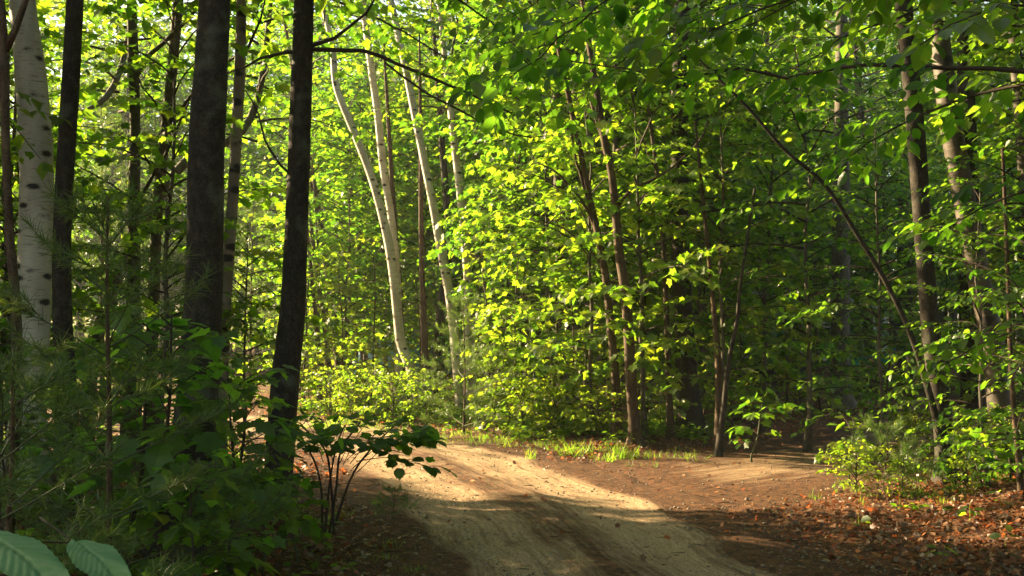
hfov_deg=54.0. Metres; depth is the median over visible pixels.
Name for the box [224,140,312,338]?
maple sapling
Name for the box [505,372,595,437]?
leafy shrub
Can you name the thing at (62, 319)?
dark trunk tree
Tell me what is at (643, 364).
maple sapling
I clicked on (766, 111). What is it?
maple
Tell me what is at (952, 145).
old birch
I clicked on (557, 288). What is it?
leafy shrub
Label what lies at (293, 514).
maple seedling
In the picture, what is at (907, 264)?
tall tree
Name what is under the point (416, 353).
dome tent
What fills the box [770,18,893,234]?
tall tree
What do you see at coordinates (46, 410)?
white pine sapling
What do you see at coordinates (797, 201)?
beech sapling
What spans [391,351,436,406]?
leafy shrub
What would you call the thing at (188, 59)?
tall tree
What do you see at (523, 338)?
leafy shrub
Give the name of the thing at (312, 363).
leafy shrub
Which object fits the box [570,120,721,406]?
maple sapling
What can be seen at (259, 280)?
young pine
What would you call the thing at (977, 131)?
tall tree
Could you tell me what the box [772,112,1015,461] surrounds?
beech sapling
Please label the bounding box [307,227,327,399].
young maple
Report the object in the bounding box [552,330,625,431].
leafy shrub
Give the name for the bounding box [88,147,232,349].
maple sapling
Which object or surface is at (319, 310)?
leafy shrub
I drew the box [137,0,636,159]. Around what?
overhanging maple
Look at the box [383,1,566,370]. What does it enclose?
maple
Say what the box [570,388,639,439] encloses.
leafy shrub
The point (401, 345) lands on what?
leaning birch
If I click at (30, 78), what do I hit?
paper birch
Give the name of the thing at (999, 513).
fallen leaves
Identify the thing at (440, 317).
dark trunk tree
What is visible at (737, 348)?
leafy shrub
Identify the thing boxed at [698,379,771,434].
leafy shrub
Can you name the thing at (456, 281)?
maple
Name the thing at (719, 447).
young maple
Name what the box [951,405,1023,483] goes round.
leafy shrub
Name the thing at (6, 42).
dark sapling
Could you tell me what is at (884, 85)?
tall tree
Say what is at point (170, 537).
striped maple sapling
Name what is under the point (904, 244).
maple sapling
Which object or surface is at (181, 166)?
leaning maple
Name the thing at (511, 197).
maple
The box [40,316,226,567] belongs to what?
striped maple sapling
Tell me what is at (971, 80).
tall tree
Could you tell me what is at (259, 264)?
leafy shrub
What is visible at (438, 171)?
maple
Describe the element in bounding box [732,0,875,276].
tall tree
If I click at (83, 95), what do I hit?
maple sapling
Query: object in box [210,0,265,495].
slim grey birch
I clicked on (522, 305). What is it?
maple sapling
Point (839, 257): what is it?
broad trunk tree
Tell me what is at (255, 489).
striped maple sapling
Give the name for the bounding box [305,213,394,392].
leafy shrub
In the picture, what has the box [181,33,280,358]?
tall tree
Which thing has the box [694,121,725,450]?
young maple
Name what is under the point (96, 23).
leaning maple
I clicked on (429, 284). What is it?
beech sapling
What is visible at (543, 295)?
maple sapling
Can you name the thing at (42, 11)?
maple sapling
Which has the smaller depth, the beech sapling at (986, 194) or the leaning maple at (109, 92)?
the leaning maple at (109, 92)
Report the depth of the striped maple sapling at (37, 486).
5.64 m
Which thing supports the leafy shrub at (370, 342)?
on the ground at (772, 527)
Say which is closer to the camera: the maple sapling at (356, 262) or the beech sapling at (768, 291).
the maple sapling at (356, 262)
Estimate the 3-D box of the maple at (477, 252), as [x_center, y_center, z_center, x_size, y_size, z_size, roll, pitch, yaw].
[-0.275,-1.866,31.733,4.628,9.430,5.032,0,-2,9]
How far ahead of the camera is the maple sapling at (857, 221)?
23.31 m
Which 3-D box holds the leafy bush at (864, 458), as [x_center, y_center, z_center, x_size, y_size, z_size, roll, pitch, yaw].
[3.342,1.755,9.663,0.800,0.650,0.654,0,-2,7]
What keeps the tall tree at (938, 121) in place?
on the ground at (772, 527)
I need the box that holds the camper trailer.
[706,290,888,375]
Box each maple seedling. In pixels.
[89,465,281,575]
[217,459,321,574]
[255,479,331,562]
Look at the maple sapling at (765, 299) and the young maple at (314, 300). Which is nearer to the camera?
the maple sapling at (765, 299)
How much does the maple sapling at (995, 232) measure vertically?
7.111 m
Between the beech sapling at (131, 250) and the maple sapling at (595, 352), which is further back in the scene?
the maple sapling at (595, 352)
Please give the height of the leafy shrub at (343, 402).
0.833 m
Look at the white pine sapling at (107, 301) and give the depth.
4.87 m
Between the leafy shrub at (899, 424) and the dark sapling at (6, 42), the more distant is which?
the leafy shrub at (899, 424)
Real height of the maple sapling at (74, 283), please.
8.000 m
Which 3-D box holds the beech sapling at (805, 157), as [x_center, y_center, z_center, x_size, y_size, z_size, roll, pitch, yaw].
[3.959,-0.593,13.586,4.104,5.863,4.019,-2,-6,32]
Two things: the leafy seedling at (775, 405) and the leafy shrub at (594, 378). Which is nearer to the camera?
the leafy seedling at (775, 405)
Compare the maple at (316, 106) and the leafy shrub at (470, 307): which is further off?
the maple at (316, 106)
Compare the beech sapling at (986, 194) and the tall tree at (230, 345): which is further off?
the tall tree at (230, 345)
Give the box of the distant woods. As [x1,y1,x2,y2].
[0,0,1023,356]
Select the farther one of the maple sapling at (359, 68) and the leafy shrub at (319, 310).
the maple sapling at (359, 68)
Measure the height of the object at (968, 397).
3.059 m
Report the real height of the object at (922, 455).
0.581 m
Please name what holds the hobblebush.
on the ground at (772, 527)
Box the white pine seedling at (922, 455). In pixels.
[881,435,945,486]
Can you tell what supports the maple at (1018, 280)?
on the ground at (772, 527)
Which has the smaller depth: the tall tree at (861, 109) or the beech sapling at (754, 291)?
the beech sapling at (754, 291)
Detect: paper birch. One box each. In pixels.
[1,0,256,502]
[284,0,449,401]
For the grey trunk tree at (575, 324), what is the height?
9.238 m
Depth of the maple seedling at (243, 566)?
5.16 m
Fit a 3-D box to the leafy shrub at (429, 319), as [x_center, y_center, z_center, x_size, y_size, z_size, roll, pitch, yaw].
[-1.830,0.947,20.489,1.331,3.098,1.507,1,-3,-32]
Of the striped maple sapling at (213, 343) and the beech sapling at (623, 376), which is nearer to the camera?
the striped maple sapling at (213, 343)
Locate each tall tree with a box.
[0,61,54,357]
[0,80,17,215]
[0,91,72,180]
[48,49,125,340]
[54,5,188,348]
[87,25,243,341]
[97,74,178,284]
[121,77,246,256]
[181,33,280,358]
[183,55,282,363]
[224,107,286,356]
[225,132,258,356]
[227,26,330,263]
[244,78,286,354]
[246,20,339,333]
[378,0,486,233]
[578,6,723,373]
[693,1,806,241]
[697,0,874,373]
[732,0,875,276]
[738,1,999,375]
[742,0,907,370]
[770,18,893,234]
[800,39,883,270]
[808,0,1023,176]
[817,7,930,277]
[819,1,979,363]
[828,0,988,373]
[849,74,945,329]
[871,49,941,358]
[873,75,954,280]
[874,0,1023,158]
[875,4,1016,342]
[881,1,1023,273]
[889,82,985,328]
[901,0,1023,176]
[926,2,1023,317]
[939,33,1021,343]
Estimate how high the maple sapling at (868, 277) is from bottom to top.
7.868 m
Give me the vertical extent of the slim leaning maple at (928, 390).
4.624 m
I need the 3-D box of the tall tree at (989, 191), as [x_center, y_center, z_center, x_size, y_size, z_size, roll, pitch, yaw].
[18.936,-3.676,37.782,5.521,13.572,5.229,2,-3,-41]
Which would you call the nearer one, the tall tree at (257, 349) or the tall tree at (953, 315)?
the tall tree at (953, 315)
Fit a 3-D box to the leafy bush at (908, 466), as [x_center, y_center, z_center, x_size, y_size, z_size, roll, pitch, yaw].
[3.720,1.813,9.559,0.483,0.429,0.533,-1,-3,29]
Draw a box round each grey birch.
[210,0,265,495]
[1005,0,1023,236]
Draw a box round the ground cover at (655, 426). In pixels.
[0,371,1023,575]
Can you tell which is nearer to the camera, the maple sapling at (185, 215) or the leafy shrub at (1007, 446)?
the leafy shrub at (1007, 446)
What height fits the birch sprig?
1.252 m
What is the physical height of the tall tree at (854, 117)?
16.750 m
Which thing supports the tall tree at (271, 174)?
on the ground at (772, 527)
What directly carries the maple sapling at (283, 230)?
on the ground at (772, 527)
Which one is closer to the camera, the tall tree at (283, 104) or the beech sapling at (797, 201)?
the beech sapling at (797, 201)
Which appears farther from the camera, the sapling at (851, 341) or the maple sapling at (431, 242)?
the maple sapling at (431, 242)
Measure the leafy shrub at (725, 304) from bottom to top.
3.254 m
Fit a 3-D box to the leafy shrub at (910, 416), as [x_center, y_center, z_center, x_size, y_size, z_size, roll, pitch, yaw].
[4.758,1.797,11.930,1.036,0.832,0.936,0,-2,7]
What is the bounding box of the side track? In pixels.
[589,406,1023,511]
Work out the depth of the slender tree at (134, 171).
10.43 m
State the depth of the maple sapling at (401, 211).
24.18 m
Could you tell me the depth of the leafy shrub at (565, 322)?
15.15 m
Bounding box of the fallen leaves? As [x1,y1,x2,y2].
[15,392,1023,575]
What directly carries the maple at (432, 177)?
on the ground at (772, 527)
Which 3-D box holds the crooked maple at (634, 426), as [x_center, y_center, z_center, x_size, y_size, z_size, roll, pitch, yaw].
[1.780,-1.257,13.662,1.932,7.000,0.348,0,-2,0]
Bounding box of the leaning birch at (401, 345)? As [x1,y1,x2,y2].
[322,11,424,409]
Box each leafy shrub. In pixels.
[229,217,317,375]
[262,250,341,390]
[298,365,354,416]
[299,259,349,399]
[299,333,341,406]
[302,247,363,393]
[303,252,383,397]
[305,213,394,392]
[314,379,385,421]
[326,337,382,410]
[330,362,407,419]
[334,240,414,399]
[353,367,425,423]
[360,231,435,382]
[385,258,452,387]
[390,375,461,425]
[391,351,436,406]
[400,367,456,423]
[437,228,548,412]
[443,345,534,432]
[468,334,544,432]
[471,250,554,424]
[477,188,610,408]
[488,372,566,439]
[492,304,571,425]
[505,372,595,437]
[526,244,623,420]
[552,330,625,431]
[558,194,663,417]
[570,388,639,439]
[584,221,688,424]
[620,220,726,414]
[638,348,697,431]
[649,225,750,423]
[661,335,731,428]
[694,240,782,422]
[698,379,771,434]
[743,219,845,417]
[775,334,833,412]
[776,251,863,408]
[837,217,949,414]
[838,410,939,490]
[876,406,955,465]
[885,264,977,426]
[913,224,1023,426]
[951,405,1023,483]
[952,402,1023,472]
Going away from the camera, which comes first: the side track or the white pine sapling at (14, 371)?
the white pine sapling at (14, 371)
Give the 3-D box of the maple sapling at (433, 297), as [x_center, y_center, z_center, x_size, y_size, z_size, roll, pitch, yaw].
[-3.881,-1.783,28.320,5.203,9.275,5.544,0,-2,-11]
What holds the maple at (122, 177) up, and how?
on the ground at (772, 527)
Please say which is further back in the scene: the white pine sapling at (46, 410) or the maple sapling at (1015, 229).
the maple sapling at (1015, 229)
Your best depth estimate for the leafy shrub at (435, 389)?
16.90 m
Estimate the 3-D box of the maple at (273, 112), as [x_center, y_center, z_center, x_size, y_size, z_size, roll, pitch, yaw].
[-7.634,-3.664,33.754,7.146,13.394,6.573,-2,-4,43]
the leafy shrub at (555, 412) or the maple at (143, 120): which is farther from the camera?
the maple at (143, 120)
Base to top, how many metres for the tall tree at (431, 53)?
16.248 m
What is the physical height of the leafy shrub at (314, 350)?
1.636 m
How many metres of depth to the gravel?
8.88 m
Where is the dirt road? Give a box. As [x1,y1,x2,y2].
[9,401,884,575]
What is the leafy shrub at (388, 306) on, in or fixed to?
on the ground at (772, 527)
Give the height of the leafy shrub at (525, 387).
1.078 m
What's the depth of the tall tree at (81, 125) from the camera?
53.56 m
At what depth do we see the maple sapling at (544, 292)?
23.35 m
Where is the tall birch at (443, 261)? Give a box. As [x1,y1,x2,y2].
[277,0,479,409]
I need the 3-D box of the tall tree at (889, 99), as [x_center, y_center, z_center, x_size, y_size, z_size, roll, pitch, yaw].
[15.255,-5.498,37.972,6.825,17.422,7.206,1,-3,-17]
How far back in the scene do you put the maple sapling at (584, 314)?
14.52 m
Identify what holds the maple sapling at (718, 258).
on the ground at (772, 527)
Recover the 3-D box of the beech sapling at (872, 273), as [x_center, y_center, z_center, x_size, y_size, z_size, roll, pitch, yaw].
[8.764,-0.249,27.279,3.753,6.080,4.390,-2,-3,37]
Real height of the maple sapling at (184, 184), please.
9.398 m
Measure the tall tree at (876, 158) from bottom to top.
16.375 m
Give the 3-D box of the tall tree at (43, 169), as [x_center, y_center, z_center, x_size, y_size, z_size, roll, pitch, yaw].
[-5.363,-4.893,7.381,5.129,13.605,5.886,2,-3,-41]
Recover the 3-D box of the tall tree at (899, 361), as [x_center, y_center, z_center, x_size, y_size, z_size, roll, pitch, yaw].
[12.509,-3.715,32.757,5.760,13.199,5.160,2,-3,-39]
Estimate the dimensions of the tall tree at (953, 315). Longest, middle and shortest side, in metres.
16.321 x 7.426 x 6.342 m
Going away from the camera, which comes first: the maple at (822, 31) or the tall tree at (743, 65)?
the maple at (822, 31)
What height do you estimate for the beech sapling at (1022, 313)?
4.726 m
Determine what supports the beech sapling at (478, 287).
on the ground at (772, 527)
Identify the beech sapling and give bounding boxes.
[0,146,145,465]
[50,177,276,487]
[156,223,347,495]
[402,59,609,400]
[425,154,601,403]
[426,154,540,371]
[569,148,661,386]
[630,107,817,370]
[653,17,962,451]
[706,134,795,384]
[724,141,857,372]
[727,157,904,382]
[730,105,903,367]
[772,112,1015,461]
[786,169,901,366]
[803,135,955,389]
[813,122,1014,396]
[866,161,1023,488]
[874,135,1023,368]
[884,138,1023,367]
[894,100,1023,483]
[937,251,997,342]
[1011,240,1023,344]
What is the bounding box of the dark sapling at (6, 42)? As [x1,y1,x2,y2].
[0,0,28,533]
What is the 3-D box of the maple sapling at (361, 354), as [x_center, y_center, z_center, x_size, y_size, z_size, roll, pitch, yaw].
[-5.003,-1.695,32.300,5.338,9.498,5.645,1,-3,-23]
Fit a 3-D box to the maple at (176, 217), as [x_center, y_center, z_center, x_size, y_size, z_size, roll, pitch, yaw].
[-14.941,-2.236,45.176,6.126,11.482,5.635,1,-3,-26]
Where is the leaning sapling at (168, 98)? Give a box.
[43,0,293,453]
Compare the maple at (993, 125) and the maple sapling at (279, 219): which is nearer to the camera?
the maple sapling at (279, 219)
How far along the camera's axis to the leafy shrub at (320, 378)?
18.52 m
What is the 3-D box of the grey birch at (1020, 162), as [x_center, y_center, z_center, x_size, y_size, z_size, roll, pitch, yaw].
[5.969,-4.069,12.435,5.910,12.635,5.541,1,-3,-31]
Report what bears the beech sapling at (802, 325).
on the ground at (772, 527)
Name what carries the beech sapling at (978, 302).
on the ground at (772, 527)
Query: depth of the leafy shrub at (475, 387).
15.24 m
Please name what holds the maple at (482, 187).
on the ground at (772, 527)
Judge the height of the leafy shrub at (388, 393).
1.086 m
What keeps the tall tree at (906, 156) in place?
on the ground at (772, 527)
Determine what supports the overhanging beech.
on the ground at (772, 527)
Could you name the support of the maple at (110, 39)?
on the ground at (772, 527)
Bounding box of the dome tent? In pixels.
[354,314,451,373]
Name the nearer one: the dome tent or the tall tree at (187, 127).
the dome tent
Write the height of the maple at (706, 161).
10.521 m
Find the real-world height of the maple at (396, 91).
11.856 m
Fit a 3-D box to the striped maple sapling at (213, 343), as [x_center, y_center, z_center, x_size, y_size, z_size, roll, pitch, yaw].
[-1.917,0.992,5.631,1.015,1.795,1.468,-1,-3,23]
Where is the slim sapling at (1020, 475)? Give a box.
[974,147,1023,495]
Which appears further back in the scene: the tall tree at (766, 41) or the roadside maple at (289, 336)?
the tall tree at (766, 41)
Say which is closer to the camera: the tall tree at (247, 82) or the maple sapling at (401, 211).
the maple sapling at (401, 211)
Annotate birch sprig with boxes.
[0,517,130,575]
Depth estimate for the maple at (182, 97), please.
36.82 m
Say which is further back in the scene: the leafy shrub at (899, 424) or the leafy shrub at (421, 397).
the leafy shrub at (421, 397)
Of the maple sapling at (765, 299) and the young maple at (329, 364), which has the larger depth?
the young maple at (329, 364)
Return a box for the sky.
[7,0,1021,334]
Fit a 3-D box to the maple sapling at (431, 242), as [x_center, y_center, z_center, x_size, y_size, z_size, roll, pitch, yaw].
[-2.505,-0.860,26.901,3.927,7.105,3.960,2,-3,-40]
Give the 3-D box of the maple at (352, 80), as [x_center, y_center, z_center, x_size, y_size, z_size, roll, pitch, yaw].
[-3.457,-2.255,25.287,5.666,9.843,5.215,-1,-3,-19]
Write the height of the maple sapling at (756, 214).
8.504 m
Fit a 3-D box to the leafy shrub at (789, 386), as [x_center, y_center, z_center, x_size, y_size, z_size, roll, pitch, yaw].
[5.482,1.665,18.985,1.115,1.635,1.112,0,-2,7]
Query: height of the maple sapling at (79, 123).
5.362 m
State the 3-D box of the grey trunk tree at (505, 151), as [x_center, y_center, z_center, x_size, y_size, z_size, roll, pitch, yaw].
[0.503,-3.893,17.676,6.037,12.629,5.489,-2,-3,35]
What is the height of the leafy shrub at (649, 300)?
3.745 m
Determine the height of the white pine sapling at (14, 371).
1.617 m
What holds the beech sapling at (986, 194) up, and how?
on the ground at (772, 527)
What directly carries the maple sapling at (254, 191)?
on the ground at (772, 527)
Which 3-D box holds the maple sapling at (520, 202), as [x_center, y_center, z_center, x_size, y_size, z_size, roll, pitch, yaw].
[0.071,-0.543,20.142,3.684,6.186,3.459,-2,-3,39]
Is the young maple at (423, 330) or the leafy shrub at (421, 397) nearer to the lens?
the leafy shrub at (421, 397)
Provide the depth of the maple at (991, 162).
30.15 m
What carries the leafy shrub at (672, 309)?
on the ground at (772, 527)
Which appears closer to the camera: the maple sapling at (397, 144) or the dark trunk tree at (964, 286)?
the dark trunk tree at (964, 286)
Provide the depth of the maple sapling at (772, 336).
20.80 m
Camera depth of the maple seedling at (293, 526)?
6.45 m
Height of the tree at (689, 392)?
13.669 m
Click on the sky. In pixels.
(396, 3)
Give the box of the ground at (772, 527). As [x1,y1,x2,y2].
[3,335,1023,575]
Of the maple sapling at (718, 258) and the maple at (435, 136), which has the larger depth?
the maple at (435, 136)
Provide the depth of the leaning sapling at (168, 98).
10.85 m
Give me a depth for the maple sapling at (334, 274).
20.53 m
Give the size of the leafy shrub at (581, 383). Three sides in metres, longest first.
3.905 x 1.980 x 1.873 m
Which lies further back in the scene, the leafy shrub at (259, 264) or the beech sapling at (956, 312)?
the beech sapling at (956, 312)
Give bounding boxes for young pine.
[50,94,177,420]
[229,178,304,386]
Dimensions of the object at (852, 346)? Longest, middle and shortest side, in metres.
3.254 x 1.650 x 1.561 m
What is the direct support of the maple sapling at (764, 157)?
on the ground at (772, 527)
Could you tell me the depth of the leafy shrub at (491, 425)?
15.21 m
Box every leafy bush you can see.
[816,437,898,497]
[879,457,930,498]
[936,449,998,491]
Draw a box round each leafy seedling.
[728,388,798,461]
[814,415,883,485]
[933,404,1015,486]
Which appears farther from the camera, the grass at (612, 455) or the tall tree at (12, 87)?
the tall tree at (12, 87)
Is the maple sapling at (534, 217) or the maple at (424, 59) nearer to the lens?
the maple sapling at (534, 217)
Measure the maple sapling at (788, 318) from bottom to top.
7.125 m
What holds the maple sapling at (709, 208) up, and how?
on the ground at (772, 527)
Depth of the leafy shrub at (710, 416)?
15.62 m
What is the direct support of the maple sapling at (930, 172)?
on the ground at (772, 527)
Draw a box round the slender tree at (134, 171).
[119,0,197,483]
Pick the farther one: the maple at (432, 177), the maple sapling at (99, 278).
the maple sapling at (99, 278)
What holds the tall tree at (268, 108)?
on the ground at (772, 527)
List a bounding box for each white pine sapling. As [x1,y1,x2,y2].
[0,173,307,574]
[0,336,199,575]
[0,383,146,564]
[418,291,512,434]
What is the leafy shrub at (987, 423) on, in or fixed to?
on the ground at (772, 527)
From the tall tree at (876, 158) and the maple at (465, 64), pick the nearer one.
the maple at (465, 64)
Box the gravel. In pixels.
[298,441,916,575]
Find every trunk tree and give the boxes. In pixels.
[42,0,87,524]
[227,0,432,389]
[313,0,565,399]
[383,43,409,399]
[440,0,697,419]
[569,54,582,407]
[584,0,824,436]
[701,0,997,407]
[809,0,969,483]
[956,2,988,451]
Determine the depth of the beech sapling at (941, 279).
23.32 m
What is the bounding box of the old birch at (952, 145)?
[913,0,1023,474]
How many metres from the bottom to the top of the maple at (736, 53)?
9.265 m
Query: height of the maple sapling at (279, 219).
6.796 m
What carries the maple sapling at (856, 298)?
on the ground at (772, 527)
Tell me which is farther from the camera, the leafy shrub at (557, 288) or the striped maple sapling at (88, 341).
the leafy shrub at (557, 288)
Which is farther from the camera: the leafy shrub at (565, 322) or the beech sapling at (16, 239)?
the leafy shrub at (565, 322)
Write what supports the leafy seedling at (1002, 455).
on the ground at (772, 527)
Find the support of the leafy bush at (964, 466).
on the ground at (772, 527)
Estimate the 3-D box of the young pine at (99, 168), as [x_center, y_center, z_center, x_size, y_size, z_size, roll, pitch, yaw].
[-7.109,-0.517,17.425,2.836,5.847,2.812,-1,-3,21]
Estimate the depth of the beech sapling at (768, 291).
27.57 m
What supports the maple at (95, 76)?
on the ground at (772, 527)
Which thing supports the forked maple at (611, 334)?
on the ground at (772, 527)
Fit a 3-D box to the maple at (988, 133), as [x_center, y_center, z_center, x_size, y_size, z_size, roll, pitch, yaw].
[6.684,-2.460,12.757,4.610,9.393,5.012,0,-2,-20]
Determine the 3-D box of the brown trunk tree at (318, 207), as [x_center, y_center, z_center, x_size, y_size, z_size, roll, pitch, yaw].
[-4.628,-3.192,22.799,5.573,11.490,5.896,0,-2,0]
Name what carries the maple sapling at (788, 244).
on the ground at (772, 527)
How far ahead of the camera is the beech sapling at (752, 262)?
26.44 m
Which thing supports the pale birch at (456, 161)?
on the ground at (772, 527)
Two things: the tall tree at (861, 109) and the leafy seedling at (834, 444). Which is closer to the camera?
the leafy seedling at (834, 444)
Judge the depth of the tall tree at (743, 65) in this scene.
36.12 m
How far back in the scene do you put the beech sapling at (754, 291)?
22.25 m
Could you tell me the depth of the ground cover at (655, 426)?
14.40 m
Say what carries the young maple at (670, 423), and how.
on the ground at (772, 527)
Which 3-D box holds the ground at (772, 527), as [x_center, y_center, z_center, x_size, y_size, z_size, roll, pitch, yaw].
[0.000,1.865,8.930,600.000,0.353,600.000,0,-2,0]
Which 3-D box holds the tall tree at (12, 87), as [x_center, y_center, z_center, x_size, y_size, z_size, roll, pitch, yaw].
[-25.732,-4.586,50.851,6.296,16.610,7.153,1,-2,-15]
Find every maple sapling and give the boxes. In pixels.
[0,0,155,437]
[0,0,187,463]
[0,0,340,438]
[0,23,112,427]
[0,145,145,344]
[0,384,92,551]
[1,337,130,525]
[15,195,104,340]
[16,304,252,574]
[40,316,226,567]
[71,213,144,337]
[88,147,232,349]
[130,448,286,575]
[144,101,280,352]
[144,214,186,362]
[147,355,311,574]
[205,374,307,548]
[224,94,415,358]
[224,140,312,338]
[237,210,310,350]
[245,184,383,398]
[248,128,387,334]
[254,85,434,391]
[266,23,500,383]
[266,89,433,367]
[279,61,448,353]
[281,165,415,365]
[307,82,447,386]
[329,99,514,364]
[354,124,488,382]
[409,107,571,377]
[418,110,597,408]
[435,95,639,415]
[454,5,709,397]
[461,53,707,434]
[473,89,672,373]
[485,129,653,346]
[522,17,771,437]
[532,76,724,391]
[568,87,751,399]
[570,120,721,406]
[595,35,771,376]
[614,62,843,413]
[623,55,810,399]
[648,33,902,434]
[655,122,788,402]
[657,107,809,375]
[734,89,908,382]
[736,124,860,382]
[741,130,871,378]
[773,159,913,366]
[827,130,950,374]
[893,129,1023,370]
[986,112,1023,354]
[990,150,1023,353]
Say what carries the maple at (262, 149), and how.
on the ground at (772, 527)
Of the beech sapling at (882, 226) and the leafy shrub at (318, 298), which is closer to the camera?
the leafy shrub at (318, 298)
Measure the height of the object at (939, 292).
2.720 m
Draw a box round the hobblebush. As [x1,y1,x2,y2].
[271,404,456,534]
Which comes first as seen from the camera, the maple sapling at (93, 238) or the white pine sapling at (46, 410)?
the white pine sapling at (46, 410)
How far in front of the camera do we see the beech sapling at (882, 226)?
25.35 m
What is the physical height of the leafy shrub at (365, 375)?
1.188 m
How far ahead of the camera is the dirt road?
8.42 m
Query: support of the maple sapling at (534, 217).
on the ground at (772, 527)
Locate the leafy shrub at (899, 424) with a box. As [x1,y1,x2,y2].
[838,410,939,490]
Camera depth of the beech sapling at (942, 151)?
25.09 m
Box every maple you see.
[0,0,293,184]
[7,0,123,68]
[47,0,226,304]
[51,20,187,360]
[52,23,188,320]
[80,0,448,470]
[84,76,226,296]
[111,69,271,295]
[126,111,246,300]
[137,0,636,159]
[139,0,357,565]
[183,8,363,287]
[224,2,391,266]
[225,0,428,367]
[228,0,544,511]
[269,2,477,381]
[276,70,441,363]
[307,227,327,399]
[308,202,335,394]
[318,0,505,373]
[325,41,454,285]
[366,84,472,303]
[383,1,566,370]
[386,58,525,302]
[393,0,707,406]
[401,0,670,388]
[408,12,533,329]
[410,85,492,367]
[418,0,597,378]
[419,34,430,401]
[436,0,734,413]
[439,0,699,333]
[442,0,815,416]
[453,79,526,373]
[530,18,624,438]
[531,0,815,307]
[574,0,870,409]
[580,0,712,446]
[635,60,675,439]
[687,47,958,486]
[690,0,878,387]
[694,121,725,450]
[713,186,755,456]
[852,0,1023,297]
[874,65,1023,304]
[883,7,1023,306]
[928,31,1023,371]
[977,3,1023,265]
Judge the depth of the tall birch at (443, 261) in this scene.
19.02 m
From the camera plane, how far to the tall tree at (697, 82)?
33.81 m
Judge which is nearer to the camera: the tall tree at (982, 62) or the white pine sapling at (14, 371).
the white pine sapling at (14, 371)
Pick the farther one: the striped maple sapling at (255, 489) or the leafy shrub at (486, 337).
the leafy shrub at (486, 337)
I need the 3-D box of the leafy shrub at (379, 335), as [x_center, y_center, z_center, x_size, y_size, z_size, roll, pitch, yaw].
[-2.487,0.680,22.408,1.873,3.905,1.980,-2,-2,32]
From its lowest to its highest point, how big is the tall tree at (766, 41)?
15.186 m
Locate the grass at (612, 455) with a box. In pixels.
[258,412,977,574]
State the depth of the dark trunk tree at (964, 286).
13.46 m
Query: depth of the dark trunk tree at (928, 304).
10.57 m
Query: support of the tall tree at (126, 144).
on the ground at (772, 527)
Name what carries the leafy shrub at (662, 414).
on the ground at (772, 527)
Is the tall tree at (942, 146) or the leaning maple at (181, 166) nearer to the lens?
the leaning maple at (181, 166)
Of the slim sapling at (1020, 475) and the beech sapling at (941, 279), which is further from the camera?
the beech sapling at (941, 279)
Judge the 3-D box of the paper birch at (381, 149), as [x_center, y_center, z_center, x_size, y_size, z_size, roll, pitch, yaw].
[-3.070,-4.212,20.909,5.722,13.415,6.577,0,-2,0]
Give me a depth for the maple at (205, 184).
6.95 m
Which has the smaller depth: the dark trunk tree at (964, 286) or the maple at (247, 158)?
the dark trunk tree at (964, 286)
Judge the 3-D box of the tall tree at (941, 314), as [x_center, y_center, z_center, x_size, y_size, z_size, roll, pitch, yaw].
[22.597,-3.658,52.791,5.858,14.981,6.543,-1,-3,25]
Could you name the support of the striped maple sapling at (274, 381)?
on the ground at (772, 527)
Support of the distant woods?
on the ground at (772, 527)
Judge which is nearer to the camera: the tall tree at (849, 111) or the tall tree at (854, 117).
the tall tree at (854, 117)
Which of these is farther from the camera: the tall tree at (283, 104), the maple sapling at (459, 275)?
the tall tree at (283, 104)
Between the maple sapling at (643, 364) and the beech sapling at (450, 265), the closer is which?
the maple sapling at (643, 364)
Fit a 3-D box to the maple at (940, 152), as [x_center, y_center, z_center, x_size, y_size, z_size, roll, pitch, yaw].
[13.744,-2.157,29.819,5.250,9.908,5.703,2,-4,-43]
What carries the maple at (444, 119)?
on the ground at (772, 527)
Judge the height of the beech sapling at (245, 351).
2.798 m
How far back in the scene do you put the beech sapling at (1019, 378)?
8.35 m
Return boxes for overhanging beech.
[415,0,1023,383]
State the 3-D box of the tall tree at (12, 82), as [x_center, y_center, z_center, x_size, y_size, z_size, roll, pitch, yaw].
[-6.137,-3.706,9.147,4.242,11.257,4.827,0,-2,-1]
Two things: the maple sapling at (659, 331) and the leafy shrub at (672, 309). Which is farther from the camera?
the maple sapling at (659, 331)
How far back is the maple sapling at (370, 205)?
24.64 m
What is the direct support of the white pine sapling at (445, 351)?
on the ground at (772, 527)
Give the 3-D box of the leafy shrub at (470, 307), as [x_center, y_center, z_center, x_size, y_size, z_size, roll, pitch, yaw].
[-0.359,0.670,16.934,1.563,3.394,1.819,-1,-3,20]
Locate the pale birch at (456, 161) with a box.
[318,0,544,407]
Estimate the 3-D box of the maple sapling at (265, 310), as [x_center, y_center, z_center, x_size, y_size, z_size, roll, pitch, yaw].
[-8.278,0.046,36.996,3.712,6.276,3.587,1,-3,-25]

